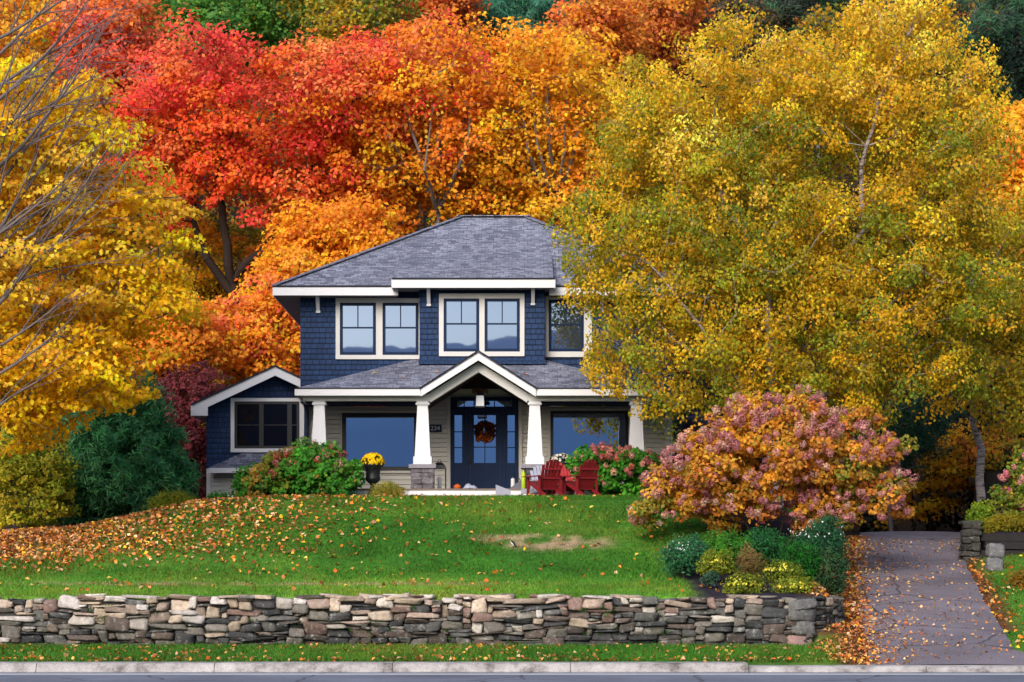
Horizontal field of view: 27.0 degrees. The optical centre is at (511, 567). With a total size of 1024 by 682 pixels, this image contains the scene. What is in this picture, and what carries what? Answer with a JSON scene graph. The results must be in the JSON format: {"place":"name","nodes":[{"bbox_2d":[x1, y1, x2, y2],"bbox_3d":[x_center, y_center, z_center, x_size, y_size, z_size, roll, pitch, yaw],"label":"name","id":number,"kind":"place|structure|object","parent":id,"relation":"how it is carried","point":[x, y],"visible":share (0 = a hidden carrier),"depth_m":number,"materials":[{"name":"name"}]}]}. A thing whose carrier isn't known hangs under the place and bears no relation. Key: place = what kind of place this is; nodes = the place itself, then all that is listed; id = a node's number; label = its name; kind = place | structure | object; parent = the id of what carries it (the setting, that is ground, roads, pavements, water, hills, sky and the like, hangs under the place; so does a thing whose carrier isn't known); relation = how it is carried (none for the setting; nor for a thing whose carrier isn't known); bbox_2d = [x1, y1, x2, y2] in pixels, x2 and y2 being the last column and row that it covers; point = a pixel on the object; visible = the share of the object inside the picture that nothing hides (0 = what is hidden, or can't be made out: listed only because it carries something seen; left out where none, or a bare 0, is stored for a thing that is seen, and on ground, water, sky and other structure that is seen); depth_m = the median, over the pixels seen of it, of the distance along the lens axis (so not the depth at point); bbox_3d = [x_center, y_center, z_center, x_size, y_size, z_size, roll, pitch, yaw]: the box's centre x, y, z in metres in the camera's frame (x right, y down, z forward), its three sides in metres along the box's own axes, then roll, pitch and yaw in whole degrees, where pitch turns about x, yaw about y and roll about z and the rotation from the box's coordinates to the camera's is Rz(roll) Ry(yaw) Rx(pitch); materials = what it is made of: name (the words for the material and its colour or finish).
{"place":"outdoors","nodes":[
{"label":"outdoors","id":0,"kind":"place"},
{"bbox_2d":[464,484,476,487],"bbox_3d":[-1.070,-2.073,54.600,0.420,0.142,0.300,0,0,0],"label":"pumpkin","id":1,"kind":"object","parent":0,"point":[469,486],"visible":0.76,"depth_m":54.51,"materials":[{"name":"white plant"}]},
{"bbox_2d":[0,0,1023,671],"bbox_3d":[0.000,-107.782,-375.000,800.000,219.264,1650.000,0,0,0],"label":"ground","id":2,"kind":"structure","parent":0,"point":[990,478],"depth_m":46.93,"materials":[{"name":"plant"}]},
{"bbox_2d":[0,422,82,528],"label":"yellow shrub","id":3,"kind":"object","parent":2,"relation":"on","point":[33,471],"visible":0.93,"depth_m":53.83,"materials":[{"name":"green plant"}]},
{"bbox_2d":[0,0,132,366],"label":"hillside tree","id":4,"kind":"object","parent":2,"relation":"on","point":[23,52],"visible":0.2,"depth_m":81.73,"materials":[{"name":"orange plant"}]},
{"bbox_2d":[0,0,171,405],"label":"bare tree","id":5,"kind":"object","parent":2,"relation":"on","point":[10,224],"visible":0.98,"depth_m":46.26,"materials":[{"name":"grey plant"}]},
{"bbox_2d":[0,53,210,456],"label":"maple tree","id":6,"kind":"object","parent":2,"relation":"on","point":[75,355],"visible":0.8,"depth_m":47.85,"materials":[{"name":"yellow plant"}]},
{"bbox_2d":[40,369,203,525],"bbox_3d":[-10.314,-3.018,55.921,3.988,4.519,4.018,0,0,44],"label":"evergreen shrub","id":7,"kind":"object","parent":2,"relation":"on","point":[122,444],"visible":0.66,"depth_m":55.04,"materials":[{"name":"plant"}]},
{"bbox_2d":[39,0,208,320],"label":"hillside tree","id":8,"kind":"object","parent":2,"relation":"on","point":[134,19],"visible":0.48,"depth_m":79.94,"materials":[{"name":"red plant"}]},
{"bbox_2d":[91,292,231,406],"bbox_3d":[-10.636,-4.756,63.880,4.605,7.143,5.024,0,0,0],"label":"young maple","id":9,"kind":"object","parent":2,"relation":"on","point":[203,341],"visible":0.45,"depth_m":62.76,"materials":[{"name":"orange plant"}]},
{"bbox_2d":[141,486,196,509],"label":"lily clump","id":10,"kind":"object","parent":2,"relation":"on","point":[164,499],"visible":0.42,"depth_m":52.76,"materials":[{"name":"green plant"}]},
{"bbox_2d":[92,206,270,405],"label":"young maple","id":11,"kind":"object","parent":2,"relation":"on","point":[204,276],"visible":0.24,"depth_m":74.66,"materials":[{"name":"orange plant"}]},
{"bbox_2d":[150,360,226,498],"bbox_3d":[-9.072,-3.466,60.358,2.714,4.854,2.739,0,0,0],"label":"purple shrub","id":12,"kind":"object","parent":2,"relation":"on","point":[196,445],"visible":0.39,"depth_m":59.76,"materials":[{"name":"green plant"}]},
{"bbox_2d":[138,0,261,295],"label":"hillside tree","id":13,"kind":"object","parent":2,"relation":"on","point":[225,12],"visible":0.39,"depth_m":93.84,"materials":[{"name":"green plant"}]},
{"bbox_2d":[206,489,236,497],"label":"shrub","id":14,"kind":"object","parent":2,"relation":"on","point":[223,494],"visible":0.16,"depth_m":53.39,"materials":[{"name":"green plant"}]},
{"bbox_2d":[204,244,334,386],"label":"young maple","id":15,"kind":"object","parent":2,"relation":"on","point":[264,335],"visible":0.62,"depth_m":65.49,"materials":[{"name":"orange plant"}]},
{"bbox_2d":[92,3,459,384],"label":"maple tree","id":16,"kind":"object","parent":2,"relation":"on","point":[307,93],"visible":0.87,"depth_m":69.21,"materials":[{"name":"red plant"}]},
{"bbox_2d":[202,0,366,201],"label":"hillside tree","id":17,"kind":"object","parent":2,"relation":"on","point":[273,28],"visible":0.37,"depth_m":96.40,"materials":[{"name":"green plant"}]},
{"bbox_2d":[229,436,365,497],"bbox_3d":[-5.354,-2.349,53.221,3.428,1.833,2.639,0,0,0],"label":"hydrangea","id":18,"kind":"object","parent":2,"relation":"on","point":[315,467],"visible":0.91,"depth_m":52.46,"materials":[{"name":"green plant"}]},
{"bbox_2d":[255,186,410,314],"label":"young maple","id":19,"kind":"object","parent":2,"relation":"on","point":[341,232],"visible":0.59,"depth_m":67.16,"materials":[{"name":"orange plant"}]},
{"bbox_2d":[331,490,364,495],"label":"grey groundcover","id":20,"kind":"object","parent":2,"relation":"on","point":[352,493],"visible":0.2,"depth_m":52.55,"materials":[{"name":"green plant"}]},
{"bbox_2d":[282,0,428,87],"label":"hillside tree","id":21,"kind":"object","parent":2,"relation":"on","point":[346,13],"visible":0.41,"depth_m":93.13,"materials":[{"name":"yellow plant"}]},
{"bbox_2d":[363,464,382,494],"bbox_3d":[-3.495,-2.114,53.600,0.540,0.918,0.540,0,0,0],"label":"flower urn","id":22,"kind":"object","parent":2,"relation":"on","point":[372,477],"visible":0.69,"depth_m":53.45,"materials":[{"name":"black metal"}]},
{"bbox_2d":[361,452,384,468],"bbox_3d":[-3.494,-2.645,53.603,0.618,0.486,0.622,0,0,0],"label":"chrysanthemum","id":23,"kind":"object","parent":22,"relation":"in","point":[373,458],"visible":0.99,"depth_m":53.41,"materials":[{"name":"yellow plant"}]},
{"bbox_2d":[367,479,408,495],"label":"ornamental grass","id":24,"kind":"object","parent":2,"relation":"on","point":[390,488],"depth_m":52.81,"materials":[{"name":"yellow plant"}]},
{"bbox_2d":[270,5,549,234],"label":"maple tree","id":25,"kind":"object","parent":2,"relation":"on","point":[419,184],"visible":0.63,"depth_m":70.36,"materials":[{"name":"orange plant"}]},
{"bbox_2d":[0,592,845,646],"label":"stone wall","id":26,"kind":"structure","parent":2,"relation":"on","point":[503,618],"depth_m":39.98,"materials":[{"name":"grey stone"}]},
{"bbox_2d":[20,602,683,643],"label":"wall weeds","id":27,"kind":"object","parent":26,"relation":"attached to","point":[417,611],"depth_m":39.98,"materials":[{"name":"green plant"}]},
{"bbox_2d":[372,0,495,229],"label":"hillside tree","id":28,"kind":"object","parent":2,"relation":"on","point":[463,10],"visible":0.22,"depth_m":97.23,"materials":[{"name":"orange plant"}]},
{"bbox_2d":[191,215,696,497],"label":"blue house","id":29,"kind":"structure","parent":2,"relation":"on","point":[463,305],"depth_m":56.49,"materials":[{"name":"blue wood"}]},
{"bbox_2d":[234,401,298,447],"bbox_3d":[-6.567,-3.810,57.171,1.739,1.258,0.051,0,0,0],"label":"window","id":30,"kind":"structure","parent":29,"relation":"in","point":[245,412],"depth_m":57.17,"materials":[{"name":"black glass"}]},
{"bbox_2d":[340,303,375,354],"bbox_3d":[-4.079,-6.305,56.470,0.949,1.379,0.051,0,0,0],"label":"window","id":31,"kind":"structure","parent":29,"relation":"in","point":[357,320],"depth_m":56.48,"materials":[{"name":"blue glass"}]},
{"bbox_2d":[342,413,416,470],"bbox_3d":[-3.554,-3.375,57.470,2.047,1.553,0.051,0,0,0],"label":"window","id":32,"kind":"structure","parent":29,"relation":"in","point":[392,436],"depth_m":57.48,"materials":[{"name":"blue glass"}]},
{"bbox_2d":[383,303,418,354],"bbox_3d":[-2.949,-6.305,56.470,0.949,1.379,0.051,0,0,0],"label":"window","id":33,"kind":"structure","parent":29,"relation":"in","point":[400,320],"depth_m":56.48,"materials":[{"name":"blue glass"}]},
{"bbox_2d":[429,425,441,431],"bbox_3d":[-2.065,-3.737,57.450,0.340,0.200,0.034,0,0,0],"label":"house number","id":34,"kind":"object","parent":29,"relation":"attached to","point":[435,428],"visible":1,"depth_m":57.44,"materials":[{"name":"black paint"}]},
{"bbox_2d":[436,459,446,487],"bbox_3d":[-1.877,-2.388,55.200,0.380,0.795,0.380,0,0,0],"label":"candle lantern","id":35,"kind":"object","parent":29,"relation":"on","point":[440,465],"visible":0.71,"depth_m":55.07,"materials":[{"name":"black metal"}]},
{"bbox_2d":[444,298,478,351],"bbox_3d":[-1.327,-6.350,55.970,0.930,1.389,0.051,0,0,0],"label":"window","id":36,"kind":"structure","parent":29,"relation":"in","point":[461,315],"depth_m":55.97,"materials":[{"name":"blue glass"}]},
{"bbox_2d":[475,393,484,407],"bbox_3d":[-0.831,-4.586,55.400,0.260,0.880,0.260,0,0,0],"label":"porch lantern","id":37,"kind":"object","parent":29,"relation":"hanging from","point":[479,400],"visible":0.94,"depth_m":55.30,"materials":[{"name":"white glass"}]},
{"bbox_2d":[472,388,488,393],"bbox_3d":[-0.834,-4.574,55.400,0.464,0.189,0.224,0,0,0],"label":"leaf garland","id":38,"kind":"object","parent":29,"relation":"attached to","point":[478,390],"visible":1,"depth_m":55.37,"materials":[{"name":"brown plant"}]},
{"bbox_2d":[473,420,496,442],"bbox_3d":[-0.739,-3.653,57.355,0.666,0.632,0.284,0,0,0],"label":"door wreath","id":39,"kind":"object","parent":29,"relation":"attached to","point":[488,434],"depth_m":57.31,"materials":[{"name":"brown plant"}]},
{"bbox_2d":[469,411,501,487],"bbox_3d":[-0.713,-3.102,57.418,0.914,2.182,0.123,0,0,0],"label":"front door","id":40,"kind":"structure","parent":29,"relation":"in","point":[485,459],"depth_m":57.44,"materials":[{"name":"blue paint"}]},
{"bbox_2d":[485,298,519,351],"bbox_3d":[-0.258,-6.350,55.970,0.918,1.389,0.051,0,0,0],"label":"window","id":41,"kind":"structure","parent":29,"relation":"in","point":[502,315],"depth_m":55.97,"materials":[{"name":"blue glass"}]},
{"bbox_2d":[511,478,514,486],"bbox_3d":[0.023,-2.191,56.800,0.110,0.399,0.107,0,0,0],"label":"pillar candle","id":42,"kind":"object","parent":29,"relation":"on","point":[512,481],"visible":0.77,"depth_m":56.76,"materials":[{"name":"white wax"}]},
{"bbox_2d":[521,468,525,487],"bbox_3d":[0.292,-2.248,54.130,0.110,0.514,0.110,0,0,0],"label":"lime bottle","id":43,"kind":"object","parent":29,"relation":"on","point":[523,481],"visible":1,"depth_m":54.08,"materials":[{"name":"plastic"}]},
{"bbox_2d":[549,300,583,351],"bbox_3d":[1.435,-6.390,56.470,0.927,1.367,0.051,0,0,0],"label":"window","id":44,"kind":"structure","parent":29,"relation":"in","point":[566,329],"depth_m":56.48,"materials":[{"name":"blue glass"}]},
{"bbox_2d":[550,411,627,467],"bbox_3d":[2.082,-3.415,57.470,2.093,1.587,0.051,0,0,0],"label":"window","id":45,"kind":"structure","parent":29,"relation":"in","point":[569,430],"depth_m":57.48,"materials":[{"name":"blue glass"}]},
{"bbox_2d":[496,485,510,495],"bbox_3d":[-0.218,-1.862,53.004,0.370,0.360,0.432,0,0,0],"label":"footstool","id":46,"kind":"object","parent":2,"relation":"on","point":[500,490],"visible":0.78,"depth_m":52.80,"materials":[{"name":"white wood"}]},
{"bbox_2d":[0,153,1015,459],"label":"undergrowth","id":47,"kind":"object","parent":2,"relation":"on","point":[406,229],"visible":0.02,"depth_m":78.33,"materials":[{"name":"brown plant"}]},
{"bbox_2d":[0,371,1023,664],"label":"fallen leaves","id":48,"kind":"object","parent":2,"relation":"on","point":[54,539],"visible":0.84,"depth_m":46.98,"materials":[{"name":"orange plant"}]},
{"bbox_2d":[0,662,1023,671],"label":"kerb","id":49,"kind":"structure","parent":2,"relation":"on","point":[374,666],"depth_m":36.54,"materials":[{"name":"concrete"}]},
{"bbox_2d":[0,0,1023,324],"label":"woods","id":50,"kind":"object","parent":2,"relation":"on","point":[960,12],"visible":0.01,"depth_m":112.27,"materials":[{"name":"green plant"}]},
{"bbox_2d":[452,0,593,90],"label":"hillside pine","id":51,"kind":"object","parent":2,"relation":"on","point":[535,10],"visible":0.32,"depth_m":101.06,"materials":[{"name":"green plant"}]},
{"bbox_2d":[521,489,533,495],"bbox_3d":[0.384,-1.818,53.346,0.320,0.270,0.392,0,0,0],"label":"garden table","id":52,"kind":"object","parent":2,"relation":"on","point":[523,491],"visible":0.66,"depth_m":53.15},
{"bbox_2d":[441,17,640,242],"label":"maple tree","id":53,"kind":"object","parent":2,"relation":"on","point":[560,136],"visible":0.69,"depth_m":71.50,"materials":[{"name":"orange plant"}]},
{"bbox_2d":[522,459,563,495],"bbox_3d":[0.816,-2.165,52.558,0.773,0.935,0.938,0,0,-28],"label":"adirondack chair","id":54,"kind":"object","parent":2,"relation":"on","point":[550,480],"visible":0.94,"depth_m":52.35,"materials":[{"name":"red paint"}]},
{"bbox_2d":[530,465,566,495],"bbox_3d":[0.839,-2.105,53.591,0.773,0.934,0.938,0,0,-20],"label":"adirondack chair","id":55,"kind":"object","parent":2,"relation":"on","point":[538,471],"visible":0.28,"depth_m":53.81,"materials":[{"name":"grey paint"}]},
{"bbox_2d":[551,463,575,495],"bbox_3d":[1.352,-2.167,53.492,0.773,0.935,0.938,0,0,-24],"label":"adirondack chair","id":56,"kind":"object","parent":2,"relation":"on","point":[565,472],"visible":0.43,"depth_m":53.77,"materials":[{"name":"red paint"}]},
{"bbox_2d":[563,459,600,495],"bbox_3d":[1.719,-2.167,52.558,0.773,0.934,0.938,0,0,-32],"label":"adirondack chair","id":57,"kind":"object","parent":2,"relation":"on","point":[587,478],"visible":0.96,"depth_m":52.36,"materials":[{"name":"red paint"}]},
{"bbox_2d":[541,0,657,225],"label":"hillside tree","id":58,"kind":"object","parent":2,"relation":"on","point":[612,21],"visible":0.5,"depth_m":86.13,"materials":[{"name":"orange plant"}]},
{"bbox_2d":[564,441,679,495],"bbox_3d":[2.804,-2.337,53.823,2.964,1.738,2.187,0,0,0],"label":"hydrangea","id":59,"kind":"object","parent":2,"relation":"on","point":[624,464],"visible":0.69,"depth_m":53.37,"materials":[{"name":"green plant"}]},
{"bbox_2d":[556,72,768,314],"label":"hillside tree","id":60,"kind":"object","parent":2,"relation":"on","point":[700,104],"visible":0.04,"depth_m":79.83,"materials":[{"name":"yellow plant"}]},
{"bbox_2d":[608,0,719,201],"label":"hillside tree","id":61,"kind":"object","parent":2,"relation":"on","point":[662,18],"visible":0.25,"depth_m":91.14,"materials":[{"name":"orange plant"}]},
{"bbox_2d":[654,531,710,579],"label":"white flowers","id":62,"kind":"object","parent":2,"relation":"on","point":[684,553],"visible":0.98,"depth_m":44.02,"materials":[{"name":"green plant"}]},
{"bbox_2d":[672,435,693,490],"bbox_3d":[4.550,-2.641,58.300,1.000,1.901,0.720,0,0,0],"label":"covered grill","id":63,"kind":"object","parent":2,"relation":"on","point":[674,438],"visible":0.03,"depth_m":57.95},
{"bbox_2d":[699,570,719,588],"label":"plant","id":64,"kind":"object","parent":2,"relation":"on","point":[709,578],"visible":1,"depth_m":42.25,"materials":[{"name":"green plant"}]},
{"bbox_2d":[695,547,735,583],"bbox_3d":[4.125,-0.023,43.285,0.853,0.784,0.801,0,0,0],"label":"flower mound","id":65,"kind":"object","parent":2,"relation":"on","point":[719,562],"visible":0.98,"depth_m":43.11,"materials":[{"name":"yellow plant"}]},
{"bbox_2d":[668,0,782,382],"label":"hillside tree","id":66,"kind":"object","parent":2,"relation":"on","point":[738,3],"visible":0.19,"depth_m":95.41,"materials":[{"name":"orange plant"}]},
{"bbox_2d":[700,524,754,570],"bbox_3d":[4.482,-0.367,44.559,1.094,1.100,1.187,0,0,29],"label":"green bush","id":67,"kind":"object","parent":2,"relation":"on","point":[719,541],"visible":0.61,"depth_m":44.44,"materials":[{"name":"green plant"}]},
{"bbox_2d":[720,569,766,593],"bbox_3d":[4.481,0.356,41.396,0.920,0.632,0.889,0,0,34],"label":"flower mound","id":68,"kind":"object","parent":2,"relation":"on","point":[737,583],"visible":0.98,"depth_m":41.22,"materials":[{"name":"yellow plant"}]},
{"bbox_2d":[734,541,767,577],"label":"dry grass clump","id":69,"kind":"object","parent":2,"relation":"on","point":[749,562],"visible":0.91,"depth_m":43.68,"materials":[{"name":"brown plant"}]},
{"bbox_2d":[741,526,788,569],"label":"green bush","id":70,"kind":"object","parent":2,"relation":"on","point":[766,544],"visible":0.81,"depth_m":44.55,"materials":[{"name":"green plant"}]},
{"bbox_2d":[627,384,918,546],"bbox_3d":[5.735,-2.240,46.929,6.471,3.614,3.440,0,0,0],"label":"hydrangea","id":71,"kind":"object","parent":2,"relation":"on","point":[789,457],"visible":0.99,"depth_m":46.42,"materials":[{"name":"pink plant"}]},
{"bbox_2d":[542,0,1023,507],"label":"birch tree","id":72,"kind":"object","parent":2,"relation":"on","point":[788,282],"visible":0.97,"depth_m":49.85,"materials":[{"name":"yellow plant"}]},
{"bbox_2d":[762,559,807,583],"bbox_3d":[5.454,0.136,42.628,0.931,0.616,0.792,0,0,0],"label":"flower mound","id":73,"kind":"object","parent":2,"relation":"on","point":[784,569],"visible":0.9,"depth_m":42.43,"materials":[{"name":"yellow plant"}]},
{"bbox_2d":[768,575,819,593],"bbox_3d":[5.547,0.390,41.510,0.945,0.481,0.817,0,0,-24],"label":"flower mound","id":74,"kind":"object","parent":2,"relation":"on","point":[794,585],"visible":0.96,"depth_m":41.39,"materials":[{"name":"yellow plant"}]},
{"bbox_2d":[773,534,823,581],"bbox_3d":[5.838,-0.098,43.351,1.103,1.195,1.116,0,0,0],"label":"green bush","id":75,"kind":"object","parent":2,"relation":"on","point":[807,558],"visible":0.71,"depth_m":43.22,"materials":[{"name":"green plant"}]},
{"bbox_2d":[786,514,851,569],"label":"white flowers","id":76,"kind":"object","parent":2,"relation":"on","point":[821,535],"visible":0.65,"depth_m":44.37,"materials":[{"name":"green plant"}]},
{"bbox_2d":[715,0,923,351],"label":"tree","id":77,"kind":"object","parent":2,"relation":"on","point":[795,8],"visible":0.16,"depth_m":98.11,"materials":[{"name":"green plant"}]},
{"bbox_2d":[810,546,855,596],"bbox_3d":[6.500,0.175,43.399,0.893,1.227,0.869,0,0,29],"label":"dark bush","id":78,"kind":"object","parent":2,"relation":"on","point":[831,574],"visible":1,"depth_m":43.24,"materials":[{"name":"green plant"}]},
{"bbox_2d":[700,2,980,324],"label":"hillside tree","id":79,"kind":"object","parent":2,"relation":"on","point":[826,17],"visible":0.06,"depth_m":82.66,"materials":[{"name":"yellow plant"}]},
{"bbox_2d":[696,24,1023,532],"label":"dark thicket","id":80,"kind":"object","parent":2,"relation":"on","point":[1019,84],"visible":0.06,"depth_m":72.26,"materials":[{"name":"green plant"}]},
{"bbox_2d":[779,325,969,530],"bbox_3d":[10.663,-4.099,63.243,5.900,6.556,5.071,0,0,0],"label":"hillside pine","id":81,"kind":"object","parent":2,"relation":"on","point":[920,431],"visible":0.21,"depth_m":62.31,"materials":[{"name":"green plant"}]},
{"bbox_2d":[873,418,1010,530],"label":"understorey maple","id":82,"kind":"object","parent":2,"relation":"on","point":[946,469],"visible":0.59,"depth_m":65.22,"materials":[{"name":"orange plant"}]},
{"bbox_2d":[902,183,1023,501],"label":"birch tree","id":83,"kind":"object","parent":2,"relation":"on","point":[1006,386],"visible":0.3,"depth_m":54.84,"materials":[{"name":"yellow plant"}]},
{"bbox_2d":[958,521,981,560],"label":"block pillar","id":84,"kind":"structure","parent":2,"relation":"on","point":[971,532],"depth_m":50.21,"materials":[{"name":"stone"}]},
{"bbox_2d":[918,0,1023,150],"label":"hillside pine","id":85,"kind":"object","parent":2,"relation":"on","point":[1008,20],"visible":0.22,"depth_m":88.10,"materials":[{"name":"green plant"}]},
{"bbox_2d":[965,499,999,528],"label":"lime bush","id":86,"kind":"object","parent":2,"relation":"on","point":[982,511],"visible":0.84,"depth_m":52.20,"materials":[{"name":"green plant"}]},
{"bbox_2d":[944,95,1023,436],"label":"hillside tree","id":87,"kind":"object","parent":2,"relation":"on","point":[1017,178],"visible":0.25,"depth_m":68.30,"materials":[{"name":"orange plant"}]},
{"bbox_2d":[946,349,1023,477],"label":"understorey maple","id":88,"kind":"object","parent":2,"relation":"on","point":[995,462],"visible":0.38,"depth_m":63.50,"materials":[{"name":"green plant"}]},
{"bbox_2d":[984,557,1003,571],"bbox_3d":[10.878,-0.056,48.191,0.384,0.354,0.451,0,0,0],"label":"granite block","id":89,"kind":"object","parent":2,"relation":"on","point":[992,564],"depth_m":47.99,"materials":[{"name":"stone"}]},
{"bbox_2d":[985,543,1004,557],"bbox_3d":[10.905,-0.373,48.193,0.390,0.354,0.465,0,0,0],"label":"granite block","id":90,"kind":"object","parent":89,"relation":"on","point":[993,550],"depth_m":47.99,"materials":[{"name":"stone"}]},
{"bbox_2d":[972,530,1023,558],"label":"timber edging","id":91,"kind":"object","parent":2,"relation":"on","point":[988,538],"visible":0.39,"depth_m":50.35,"materials":[{"name":"brown wood"}]},
{"bbox_2d":[981,509,1023,533],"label":"yellow groundcover","id":92,"kind":"object","parent":2,"relation":"on","point":[1012,522],"visible":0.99,"depth_m":51.43,"materials":[{"name":"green plant"}]},
{"bbox_2d":[984,444,1023,518],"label":"hydrangea","id":93,"kind":"object","parent":2,"relation":"on","point":[1011,496],"visible":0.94,"depth_m":52.26,"materials":[{"name":"pink plant"}]},
{"bbox_2d":[1003,567,1023,587],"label":"amber shrub","id":94,"kind":"object","parent":2,"relation":"on","point":[1016,579],"visible":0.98,"depth_m":45.41,"materials":[{"name":"orange plant"}]},
{"bbox_2d":[0,672,1023,681],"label":"road","id":95,"kind":"structure","parent":0,"point":[511,678],"depth_m":34.79,"materials":[{"name":"grey asphalt"}]},
{"bbox_2d":[0,674,1023,674],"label":"road line","id":96,"kind":"object","parent":95,"relation":"on","point":[511,674],"visible":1,"depth_m":35.69,"materials":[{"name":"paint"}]},
{"bbox_2d":[511,478,520,487],"bbox_3d":[0.091,-2.131,54.450,0.300,0.280,0.300,0,0,0],"label":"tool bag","id":97,"kind":"object","parent":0,"point":[517,485],"visible":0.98,"depth_m":54.30,"materials":[{"name":"grey fabric"}]},
{"bbox_2d":[853,531,1023,664],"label":"driveway","id":98,"kind":"structure","parent":0,"point":[989,639],"depth_m":43.14,"materials":[{"name":"grey asphalt"}]},
{"bbox_3d":[1.274,-2.335,54.900,0.540,0.688,0.540,0,0,0],"label":"black planter","id":99,"kind":"object","parent":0,"visible":0},
{"bbox_2d":[549,453,567,462],"bbox_3d":[1.277,-2.724,54.911,0.665,0.434,0.583,0,0,0],"label":"white bouquet","id":100,"kind":"object","parent":99,"relation":"in","point":[560,457],"visible":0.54,"depth_m":54.70,"materials":[{"name":"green plant"}]}
]}

